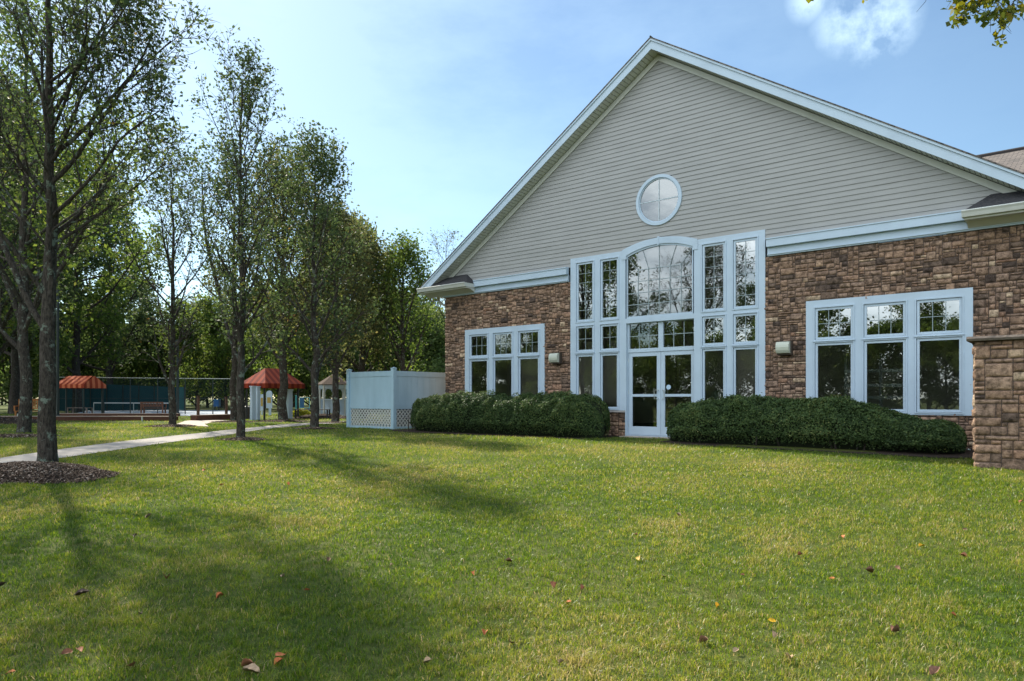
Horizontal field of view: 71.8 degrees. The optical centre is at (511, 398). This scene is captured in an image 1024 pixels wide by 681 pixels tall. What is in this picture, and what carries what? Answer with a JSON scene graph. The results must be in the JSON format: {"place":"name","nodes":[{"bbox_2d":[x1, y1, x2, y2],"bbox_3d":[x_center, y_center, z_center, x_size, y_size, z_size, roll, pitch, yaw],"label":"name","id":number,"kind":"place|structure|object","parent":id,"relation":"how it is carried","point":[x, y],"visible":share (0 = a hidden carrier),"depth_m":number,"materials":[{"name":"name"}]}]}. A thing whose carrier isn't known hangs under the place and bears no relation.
{"place":"outdoors","nodes":[
{"label":"outdoors","id":0,"kind":"place"},
{"bbox_2d":[0,421,343,462],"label":"path","id":1,"kind":"structure","parent":0,"point":[76,451],"depth_m":15.76,"materials":[{"name":"concrete"}]},
{"bbox_2d":[178,420,226,425],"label":"side path","id":2,"kind":"structure","parent":0,"point":[197,422],"depth_m":29.69,"materials":[{"name":"beige concrete"}]},
{"bbox_2d":[0,399,1023,680],"bbox_3d":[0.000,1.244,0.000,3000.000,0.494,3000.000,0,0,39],"label":"lawn","id":3,"kind":"structure","parent":0,"point":[612,583],"depth_m":5.97,"materials":[{"name":"plant"}]},
{"bbox_2d":[0,417,36,423],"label":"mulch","id":4,"kind":"object","parent":3,"relation":"on","point":[8,420],"visible":0.61,"depth_m":28.84,"materials":[{"name":"wood"}]},
{"bbox_2d":[0,104,42,298],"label":"pear tree","id":5,"kind":"object","parent":3,"relation":"on","point":[5,228],"visible":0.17,"depth_m":24.46,"materials":[{"name":"green plant"}]},
{"bbox_2d":[14,399,37,415],"bbox_3d":[-22.815,0.534,33.657,1.360,1.040,0.530,0,0,-15],"label":"wooden bench","id":6,"kind":"object","parent":3,"relation":"on","point":[33,406],"visible":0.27,"depth_m":33.87,"materials":[{"name":"orange wood"}]},
{"bbox_2d":[0,433,60,437],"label":"mulch","id":7,"kind":"object","parent":3,"relation":"on","point":[21,435],"visible":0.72,"depth_m":18.65,"materials":[{"name":"wood"}]},
{"bbox_2d":[0,287,82,412],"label":"shrubby tree","id":8,"kind":"object","parent":3,"relation":"on","point":[6,381],"visible":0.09,"depth_m":48.83,"materials":[{"name":"green plant"}]},
{"bbox_2d":[0,116,107,336],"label":"broadleaf tree","id":9,"kind":"object","parent":3,"relation":"on","point":[9,330],"visible":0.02,"depth_m":41.15,"materials":[{"name":"green plant"}]},
{"bbox_2d":[0,63,109,355],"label":"pear tree","id":10,"kind":"object","parent":3,"relation":"on","point":[4,347],"visible":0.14,"depth_m":29.08,"materials":[{"name":"green plant"}]},
{"bbox_2d":[0,461,118,483],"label":"mulch","id":11,"kind":"object","parent":3,"relation":"on","point":[41,472],"visible":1,"depth_m":10.04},
{"bbox_2d":[0,0,219,461],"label":"pear tree","id":12,"kind":"object","parent":11,"relation":"on","point":[47,449],"visible":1,"depth_m":11.61,"materials":[{"name":"green plant"}]},
{"bbox_2d":[56,283,62,415],"bbox_3d":[-24.322,-2.529,37.914,0.700,7.197,0.280,0,0,39],"label":"light pole","id":13,"kind":"object","parent":3,"relation":"on","point":[57,356],"visible":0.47,"depth_m":37.86,"materials":[{"name":"green metal"}]},
{"bbox_2d":[0,214,128,378],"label":"broadleaf tree","id":14,"kind":"object","parent":3,"relation":"on","point":[71,330],"visible":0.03,"depth_m":60.07,"materials":[{"name":"green plant"}]},
{"bbox_2d":[0,90,131,413],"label":"broadleaf tree","id":15,"kind":"object","parent":3,"relation":"on","point":[14,393],"visible":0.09,"depth_m":46.28,"materials":[{"name":"green plant"}]},
{"bbox_2d":[59,648,72,654],"bbox_3d":[-2.531,1.437,4.014,0.045,0.021,0.079,27,10,26],"label":"fallen leaf","id":16,"kind":"object","parent":3,"relation":"on","point":[66,650],"visible":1,"depth_m":4.03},
{"bbox_2d":[33,327,99,398],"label":"shrubby tree","id":17,"kind":"object","parent":3,"relation":"on","point":[65,373],"visible":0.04,"depth_m":66.89,"materials":[{"name":"green plant"}]},
{"bbox_2d":[70,588,88,595],"bbox_3d":[-3.107,1.394,5.086,0.118,0.036,0.068,-12,9,-30],"label":"fallen leaf","id":18,"kind":"object","parent":3,"relation":"on","point":[80,591],"visible":1,"depth_m":5.09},
{"bbox_2d":[67,408,92,412],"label":"backless bench","id":19,"kind":"object","parent":3,"relation":"on","point":[86,410],"visible":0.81,"depth_m":44.08,"materials":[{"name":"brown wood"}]},
{"bbox_2d":[59,376,105,412],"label":"shade awning","id":20,"kind":"object","parent":3,"relation":"on","point":[83,382],"visible":0.79,"depth_m":43.43,"materials":[{"name":"red fabric"}]},
{"bbox_2d":[0,416,178,420],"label":"timber edging","id":21,"kind":"object","parent":3,"relation":"on","point":[106,418],"visible":0.56,"depth_m":32.39,"materials":[{"name":"beige"}]},
{"bbox_2d":[8,135,171,411],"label":"broadleaf tree","id":22,"kind":"object","parent":3,"relation":"on","point":[115,287],"visible":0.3,"depth_m":52.00,"materials":[{"name":"green plant"}]},
{"bbox_2d":[0,0,187,432],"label":"pear tree","id":23,"kind":"object","parent":3,"relation":"on","point":[23,315],"visible":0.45,"depth_m":20.94,"materials":[{"name":"green plant"}]},
{"bbox_2d":[59,291,144,384],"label":"shrubby tree","id":24,"kind":"object","parent":3,"relation":"on","point":[97,373],"visible":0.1,"depth_m":68.47,"materials":[{"name":"green plant"}]},
{"bbox_2d":[31,205,189,384],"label":"broadleaf tree","id":25,"kind":"object","parent":3,"relation":"on","point":[142,324],"visible":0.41,"depth_m":61.14,"materials":[{"name":"green plant"}]},
{"bbox_2d":[59,413,179,415],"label":"timber edging","id":26,"kind":"object","parent":3,"relation":"on","point":[115,414],"visible":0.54,"depth_m":40.73,"materials":[{"name":"beige"}]},
{"bbox_2d":[59,383,184,410],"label":"windscreen fence","id":27,"kind":"object","parent":3,"relation":"on","point":[117,397],"visible":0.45,"depth_m":58.04,"materials":[{"name":"teal"}]},
{"bbox_2d":[83,313,186,386],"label":"broadleaf tree","id":28,"kind":"object","parent":3,"relation":"on","point":[146,364],"visible":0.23,"depth_m":70.94,"materials":[{"name":"green plant"}]},
{"bbox_2d":[93,277,184,380],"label":"broadleaf tree","id":29,"kind":"object","parent":3,"relation":"on","point":[139,307],"visible":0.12,"depth_m":74.17,"materials":[{"name":"green plant"}]},
{"bbox_2d":[59,377,229,413],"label":"chain link fence","id":30,"kind":"object","parent":3,"relation":"on","point":[157,391],"visible":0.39,"depth_m":45.33,"materials":[{"name":"grey metal"}]},
{"bbox_2d":[140,402,166,412],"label":"slat bench","id":31,"kind":"object","parent":3,"relation":"on","point":[144,405],"visible":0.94,"depth_m":43.94,"materials":[{"name":"red wood"}]},
{"bbox_2d":[79,410,229,415],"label":"court","id":32,"kind":"object","parent":3,"relation":"on","point":[192,412],"visible":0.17,"depth_m":54.43,"materials":[{"name":"concrete"}]},
{"bbox_2d":[93,402,168,412],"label":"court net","id":33,"kind":"object","parent":32,"relation":"on","point":[109,402],"visible":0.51,"depth_m":48.15,"materials":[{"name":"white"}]},
{"bbox_2d":[99,142,220,423],"bbox_3d":[-12.633,-4.226,26.264,3.638,10.709,4.056,0,0,14],"label":"pear tree","id":34,"kind":"object","parent":3,"relation":"on","point":[171,338],"visible":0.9,"depth_m":26.14,"materials":[{"name":"green plant"}]},
{"bbox_2d":[119,322,206,390],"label":"shrubby tree","id":35,"kind":"object","parent":3,"relation":"on","point":[159,368],"visible":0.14,"depth_m":75.13,"materials":[{"name":"green plant"}]},
{"bbox_2d":[143,424,195,426],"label":"mulch","id":36,"kind":"object","parent":3,"relation":"on","point":[173,425],"visible":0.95,"depth_m":25.25,"materials":[{"name":"wood"}]},
{"bbox_2d":[153,329,213,395],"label":"broadleaf tree","id":37,"kind":"object","parent":3,"relation":"on","point":[179,373],"visible":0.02,"depth_m":78.40,"materials":[{"name":"green plant"}]},
{"bbox_2d":[184,292,203,403],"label":"thin tree","id":38,"kind":"object","parent":3,"relation":"on","point":[192,299],"visible":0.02,"depth_m":89.84,"materials":[{"name":"green plant"}]},
{"bbox_2d":[197,396,199,419],"bbox_3d":[-14.424,0.456,32.535,0.124,1.197,0.124,0,0,39],"label":"wooden post","id":39,"kind":"object","parent":3,"relation":"on","point":[198,405],"visible":0.82,"depth_m":32.50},
{"bbox_2d":[150,289,261,409],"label":"broadleaf tree","id":40,"kind":"object","parent":3,"relation":"on","point":[195,359],"visible":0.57,"depth_m":64.92,"materials":[{"name":"green plant"}]},
{"bbox_2d":[190,414,229,419],"bbox_3d":[-14.120,0.887,33.559,0.430,0.292,2.354,0,0,25],"label":"timber edging","id":41,"kind":"object","parent":3,"relation":"on","point":[213,417],"visible":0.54,"depth_m":33.28,"materials":[{"name":"beige"}]},
{"bbox_2d":[185,321,246,407],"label":"shrubby tree","id":42,"kind":"object","parent":3,"relation":"on","point":[207,401],"visible":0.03,"depth_m":81.91,"materials":[{"name":"green plant"}]},
{"bbox_2d":[213,399,220,409],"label":"storage bin","id":43,"kind":"object","parent":3,"relation":"on","point":[217,402],"visible":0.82,"depth_m":60.14,"materials":[{"name":"blue plastic"}]},
{"bbox_2d":[195,256,239,407],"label":"thin tree","id":44,"kind":"object","parent":3,"relation":"on","point":[210,287],"visible":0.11,"depth_m":77.64,"materials":[{"name":"green plant"}]},
{"bbox_2d":[179,320,263,408],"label":"broadleaf tree","id":45,"kind":"object","parent":3,"relation":"on","point":[217,395],"visible":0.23,"depth_m":69.07,"materials":[{"name":"green plant"}]},
{"bbox_2d":[225,397,227,413],"bbox_3d":[-13.955,0.484,34.579,0.125,1.168,0.125,0,0,39],"label":"wooden post","id":46,"kind":"object","parent":3,"relation":"on","point":[226,405],"visible":0.82,"depth_m":34.53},
{"bbox_2d":[211,420,257,421],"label":"mulch","id":47,"kind":"object","parent":3,"relation":"on","point":[232,421],"visible":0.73,"depth_m":30.62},
{"bbox_2d":[216,343,263,405],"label":"shrubby tree","id":48,"kind":"object","parent":3,"relation":"on","point":[247,377],"visible":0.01,"depth_m":90.98,"materials":[{"name":"green plant"}]},
{"bbox_2d":[215,436,266,440],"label":"mulch","id":49,"kind":"object","parent":3,"relation":"on","point":[241,438],"visible":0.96,"depth_m":16.83,"materials":[{"name":"wood"}]},
{"bbox_2d":[189,25,296,436],"bbox_3d":[-6.587,-3.934,17.477,2.693,10.114,2.484,0,0,39],"label":"pear tree","id":50,"kind":"object","parent":3,"relation":"on","point":[243,295],"visible":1,"depth_m":17.22,"materials":[{"name":"green plant"}]},
{"bbox_2d":[245,406,249,418],"bbox_3d":[-13.434,0.703,35.929,0.347,0.692,0.340,0,0,39],"label":"litter bin","id":51,"kind":"object","parent":3,"relation":"on","point":[248,412],"visible":0.38,"depth_m":35.81,"materials":[{"name":"grey"}]},
{"bbox_2d":[241,658,254,665],"bbox_3d":[-1.436,1.432,3.857,0.079,0.041,0.045,-13,-22,-9],"label":"fallen leaf","id":52,"kind":"object","parent":3,"relation":"on","point":[246,661],"visible":0.79,"depth_m":3.85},
{"bbox_2d":[144,107,353,420],"bbox_3d":[-11.529,-6.029,31.760,8.713,14.318,5.434,0,0,-8],"label":"pear tree","id":53,"kind":"object","parent":3,"relation":"on","point":[232,384],"visible":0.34,"depth_m":31.29,"materials":[{"name":"green plant"}]},
{"bbox_2d":[242,663,262,673],"bbox_3d":[-1.374,1.439,3.765,0.118,0.036,0.068,12,-1,4],"label":"fallen leaf","id":54,"kind":"object","parent":3,"relation":"on","point":[253,667],"visible":1,"depth_m":3.78,"materials":[{"name":"plant"}]},
{"bbox_2d":[249,386,256,419],"bbox_3d":[-12.232,0.225,33.426,0.242,1.667,0.242,0,0,39],"label":"arbor post","id":55,"kind":"object","parent":3,"relation":"on","point":[252,402],"visible":0.82,"depth_m":33.35,"materials":[{"name":"blue paint"}]},
{"bbox_2d":[237,288,278,407],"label":"broadleaf tree","id":56,"kind":"object","parent":3,"relation":"on","point":[257,352],"visible":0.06,"depth_m":72.62,"materials":[{"name":"green plant"}]},
{"bbox_2d":[256,386,260,419],"bbox_3d":[-12.167,0.229,33.918,0.184,1.664,0.184,0,0,39],"label":"arbor post","id":57,"kind":"object","parent":3,"relation":"on","point":[257,402],"visible":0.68,"depth_m":33.86,"materials":[{"name":"blue paint"}]},
{"bbox_2d":[260,391,271,414],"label":"notice board","id":58,"kind":"object","parent":3,"relation":"on","point":[269,399],"visible":0.84,"depth_m":42.91,"materials":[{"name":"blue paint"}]},
{"bbox_2d":[244,368,304,419],"bbox_3d":[-11.955,-0.226,35.398,1.752,2.585,2.600,0,0,28],"label":"shade awning","id":59,"kind":"object","parent":3,"relation":"on","point":[268,378],"visible":0.77,"depth_m":34.66,"materials":[{"name":"red fabric"}]},
{"bbox_2d":[228,273,327,405],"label":"broadleaf tree","id":60,"kind":"object","parent":3,"relation":"on","point":[301,346],"visible":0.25,"depth_m":59.16,"materials":[{"name":"green plant"}]},
{"bbox_2d":[274,657,283,663],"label":"fallen leaf","id":61,"kind":"object","parent":3,"relation":"on","point":[277,659],"visible":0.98,"depth_m":3.90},
{"bbox_2d":[256,419,309,421],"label":"mulch","id":62,"kind":"object","parent":3,"relation":"on","point":[285,420],"visible":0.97,"depth_m":31.11,"materials":[{"name":"wood"}]},
{"bbox_2d":[260,277,305,406],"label":"broadleaf tree","id":63,"kind":"object","parent":3,"relation":"on","point":[294,370],"depth_m":83.76,"materials":[{"name":"green plant"}]},
{"bbox_2d":[258,354,310,405],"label":"shrubby tree","id":64,"kind":"object","parent":3,"relation":"on","point":[274,390],"visible":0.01,"depth_m":94.91,"materials":[{"name":"green plant"}]},
{"bbox_2d":[286,389,292,418],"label":"white column","id":65,"kind":"structure","parent":3,"relation":"on","point":[289,402],"depth_m":35.61,"materials":[{"name":"blue paint"}]},
{"bbox_2d":[266,309,332,408],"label":"shrubby tree","id":66,"kind":"object","parent":3,"relation":"on","point":[302,381],"visible":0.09,"depth_m":65.10,"materials":[{"name":"green plant"}]},
{"bbox_2d":[224,134,379,419],"bbox_3d":[-9.743,-5.326,32.650,5.503,12.894,7.049,0,0,39],"label":"pear tree","id":67,"kind":"object","parent":3,"relation":"on","point":[281,404],"visible":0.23,"depth_m":31.77,"materials":[{"name":"green plant"}]},
{"bbox_2d":[293,408,310,416],"bbox_3d":[-11.821,0.788,39.642,1.247,0.556,0.920,0,0,7],"label":"shrub","id":68,"kind":"object","parent":3,"relation":"on","point":[303,412],"visible":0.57,"depth_m":39.37,"materials":[{"name":"green plant"}]},
{"bbox_2d":[299,397,309,410],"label":"play panel","id":69,"kind":"object","parent":3,"relation":"on","point":[301,402],"visible":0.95,"depth_m":54.84,"materials":[{"name":"teal"}]},
{"bbox_2d":[294,409,330,417],"bbox_3d":[-10.124,0.790,35.953,1.700,0.520,0.515,0,0,0],"label":"backless bench","id":70,"kind":"object","parent":3,"relation":"on","point":[310,409],"visible":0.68,"depth_m":35.70,"materials":[{"name":"grey wood"}]},
{"bbox_2d":[293,427,340,429],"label":"mulch","id":71,"kind":"object","parent":3,"relation":"on","point":[307,428],"visible":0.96,"depth_m":23.33,"materials":[{"name":"wood"}]},
{"bbox_2d":[247,120,388,426],"bbox_3d":[-6.708,-4.166,23.822,4.273,10.592,4.481,0,0,-26],"label":"pear tree","id":72,"kind":"object","parent":3,"relation":"on","point":[320,170],"visible":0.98,"depth_m":23.80,"materials":[{"name":"green plant"}]},
{"bbox_2d":[293,413,345,418],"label":"mulch","id":73,"kind":"object","parent":3,"relation":"on","point":[321,416],"visible":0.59,"depth_m":35.78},
{"bbox_2d":[272,188,383,421],"bbox_3d":[-7.661,-3.918,30.794,4.553,10.117,4.000,0,0,29],"label":"pear tree","id":74,"kind":"object","parent":3,"relation":"on","point":[335,368],"visible":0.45,"depth_m":30.40,"materials":[{"name":"green plant"}]},
{"bbox_2d":[318,374,345,415],"bbox_3d":[-9.869,-0.182,39.212,1.768,2.460,1.768,0,0,5],"label":"gazebo","id":75,"kind":"object","parent":3,"relation":"on","point":[325,384],"visible":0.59,"depth_m":38.76,"materials":[{"name":"white"}]},
{"bbox_2d":[288,296,405,398],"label":"shrubby tree","id":76,"kind":"object","parent":3,"relation":"on","point":[322,375],"visible":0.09,"depth_m":57.14,"materials":[{"name":"green plant"}]},
{"bbox_2d":[295,210,419,371],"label":"broadleaf tree","id":77,"kind":"object","parent":3,"relation":"on","point":[352,278],"visible":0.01,"depth_m":60.75,"materials":[{"name":"green plant"}]},
{"bbox_2d":[316,212,413,417],"bbox_3d":[-7.765,-4.113,35.451,4.884,10.501,4.691,0,0,-43],"label":"pear tree","id":78,"kind":"object","parent":3,"relation":"on","point":[362,358],"visible":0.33,"depth_m":35.07,"materials":[{"name":"green plant"}]},
{"bbox_2d":[343,227,445,371],"bbox_3d":[-5.501,-3.755,36.060,4.962,9.766,5.900,0,0,39],"label":"pear tree","id":79,"kind":"object","parent":3,"relation":"on","point":[405,260],"visible":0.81,"depth_m":35.58,"materials":[{"name":"green plant"}]},
{"bbox_2d":[346,367,445,428],"bbox_3d":[-3.737,-0.010,25.449,2.506,2.084,3.556,0,0,39],"label":"screen fence","id":80,"kind":"object","parent":3,"relation":"on","point":[393,390],"visible":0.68,"depth_m":24.09,"materials":[{"name":"white plastic"}]},
{"bbox_2d":[355,309,444,372],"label":"shrubby tree","id":81,"kind":"object","parent":3,"relation":"on","point":[399,349],"visible":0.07,"depth_m":60.66,"materials":[{"name":"green plant"}]},
{"bbox_2d":[389,409,411,426],"bbox_3d":[-3.691,0.632,25.152,1.000,0.800,1.000,0,0,39],"label":"air conditioner","id":82,"kind":"object","parent":3,"relation":"on","point":[403,417],"visible":0.18,"depth_m":24.68,"materials":[{"name":"grey"}]},
{"bbox_2d":[383,302,445,372],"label":"shrubby tree","id":83,"kind":"object","parent":3,"relation":"on","point":[436,349],"visible":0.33,"depth_m":58.90,"materials":[{"name":"green plant"}]},
{"bbox_2d":[405,304,444,370],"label":"shrubby tree","id":84,"kind":"object","parent":3,"relation":"on","point":[438,312],"visible":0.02,"depth_m":65.05,"materials":[{"name":"green plant"}]},
{"bbox_2d":[422,295,444,366],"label":"thin tree","id":85,"kind":"object","parent":3,"relation":"on","point":[433,301],"visible":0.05,"depth_m":69.73,"materials":[{"name":"green plant"}]},
{"bbox_2d":[422,224,462,324],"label":"thin tree","id":86,"kind":"object","parent":3,"relation":"on","point":[435,244],"visible":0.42,"depth_m":47.99,"materials":[{"name":"green plant"}]},
{"bbox_2d":[393,429,617,438],"bbox_3d":[-0.635,0.997,20.601,7.700,0.012,2.250,0,0,39],"label":"mulch bed","id":87,"kind":"object","parent":3,"relation":"on","point":[406,430],"visible":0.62,"depth_m":19.69,"materials":[{"name":"wood"}]},
{"bbox_2d":[404,389,610,437],"bbox_3d":[-0.332,0.383,20.377,7.062,1.334,1.939,0,0,39],"label":"hedge","id":88,"kind":"object","parent":87,"relation":"on","point":[561,414],"visible":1,"depth_m":19.15,"materials":[{"name":"green plant"}]},
{"bbox_2d":[698,635,707,642],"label":"fallen leaf","id":89,"kind":"object","parent":3,"relation":"on","point":[702,638],"visible":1,"depth_m":4.22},
{"bbox_2d":[416,35,1023,448],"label":"clubhouse","id":90,"kind":"structure","parent":3,"relation":"on","point":[654,237],"depth_m":17.82,"materials":[{"name":"brown stone"}]},
{"bbox_2d":[465,323,544,397],"bbox_3d":[-0.262,-0.934,21.735,3.183,2.537,0.145,0,0,39],"label":"window","id":91,"kind":"structure","parent":90,"relation":"in","point":[528,371],"depth_m":21.39,"materials":[{"name":"white paint"}]},
{"bbox_2d":[548,352,561,363],"bbox_3d":[1.244,-1.166,20.289,0.320,0.320,0.245,0,0,39],"label":"wall lamp","id":92,"kind":"object","parent":90,"relation":"attached to","point":[554,358],"visible":1,"depth_m":20.21,"materials":[{"name":"beige metal"}]},
{"bbox_2d":[628,352,660,435],"bbox_3d":[3.486,-0.134,18.717,0.960,2.190,0.126,0,0,39],"label":"door","id":93,"kind":"structure","parent":90,"relation":"in","point":[633,430],"depth_m":18.73,"materials":[{"name":"white paint"}]},
{"bbox_2d":[636,174,681,225],"bbox_3d":[3.810,-5.157,18.371,1.310,1.310,0.070,0,0,39],"label":"round window","id":94,"kind":"structure","parent":90,"relation":"in","point":[660,176],"depth_m":18.38,"materials":[{"name":"blue paint"}]},
{"bbox_2d":[570,229,765,435],"bbox_3d":[3.846,-1.603,18.415,5.530,5.205,0.235,0,0,39],"label":"entrance window","id":95,"kind":"structure","parent":90,"relation":"in","point":[601,373],"depth_m":17.91,"materials":[{"name":"white paint"}]},
{"bbox_2d":[661,350,693,435],"bbox_3d":[4.253,-0.134,18.138,0.944,2.190,0.046,0,0,39],"label":"door","id":96,"kind":"structure","parent":90,"relation":"in","point":[663,354],"depth_m":18.35,"materials":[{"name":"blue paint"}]},
{"bbox_2d":[775,341,792,354],"bbox_3d":[6.226,-1.166,16.193,0.320,0.320,0.245,0,0,39],"label":"wall lamp","id":97,"kind":"object","parent":90,"relation":"attached to","point":[783,347],"visible":1,"depth_m":16.12,"materials":[{"name":"beige metal"}]},
{"bbox_2d":[844,354,902,407],"bbox_3d":[8.552,-0.031,16.423,1.560,2.000,0.095,0,0,39],"label":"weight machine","id":98,"kind":"object","parent":90,"relation":"on","point":[880,385],"visible":0.44,"depth_m":16.43,"materials":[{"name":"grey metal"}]},
{"bbox_2d":[806,287,972,415],"bbox_3d":[7.886,-0.934,15.010,3.186,2.537,0.105,0,0,39],"label":"window","id":99,"kind":"structure","parent":90,"relation":"in","point":[911,334],"depth_m":14.75,"materials":[{"name":"white paint"}]},
{"bbox_2d":[659,440,973,457],"bbox_3d":[6.224,1.019,14.930,6.500,0.044,2.300,0,0,39],"label":"mulch bed","id":100,"kind":"object","parent":3,"relation":"on","point":[968,453],"visible":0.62,"depth_m":13.45,"materials":[{"name":"wood"}]},
{"bbox_2d":[666,392,967,453],"bbox_3d":[6.161,0.454,15.197,6.146,1.203,1.776,0,0,39],"label":"hedge","id":101,"kind":"object","parent":100,"relation":"on","point":[844,422],"visible":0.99,"depth_m":14.45,"materials":[{"name":"green plant"}]},
{"bbox_2d":[866,566,873,572],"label":"fallen leaf","id":102,"kind":"object","parent":3,"relation":"on","point":[869,569],"visible":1,"depth_m":5.71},
{"bbox_2d":[890,624,899,631],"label":"fallen leaf","id":103,"kind":"object","parent":3,"relation":"on","point":[895,628],"visible":1,"depth_m":4.38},
{"bbox_2d":[806,0,1023,47],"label":"leafy tree","id":104,"kind":"object","parent":3,"relation":"on","point":[1009,12],"visible":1,"depth_m":6.28,"materials":[{"name":"green plant"}]},
{"bbox_2d":[928,664,940,674],"bbox_3d":[2.252,1.435,3.760,0.092,0.030,0.053,-28,13,-21],"label":"fallen leaf","id":105,"kind":"object","parent":3,"relation":"on","point":[932,669],"visible":1,"depth_m":3.77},
{"bbox_2d":[966,334,1023,469],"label":"stone pier","id":106,"kind":"structure","parent":3,"relation":"on","point":[998,406],"depth_m":11.04,"materials":[{"name":"stone"}]},
{"bbox_2d":[0,0,1023,398],"label":"sky","id":107,"kind":"structure","parent":0,"point":[440,107],"materials":[{"name":"blue"}]},
{"bbox_2d":[710,389,722,399],"bbox_3d":[5.256,-0.011,17.926,0.480,0.480,0.480,0,0,39],"label":"exercise ball","id":108,"kind":"object","parent":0,"point":[716,393],"visible":0.3,"depth_m":17.77,"materials":[{"name":"plastic"}]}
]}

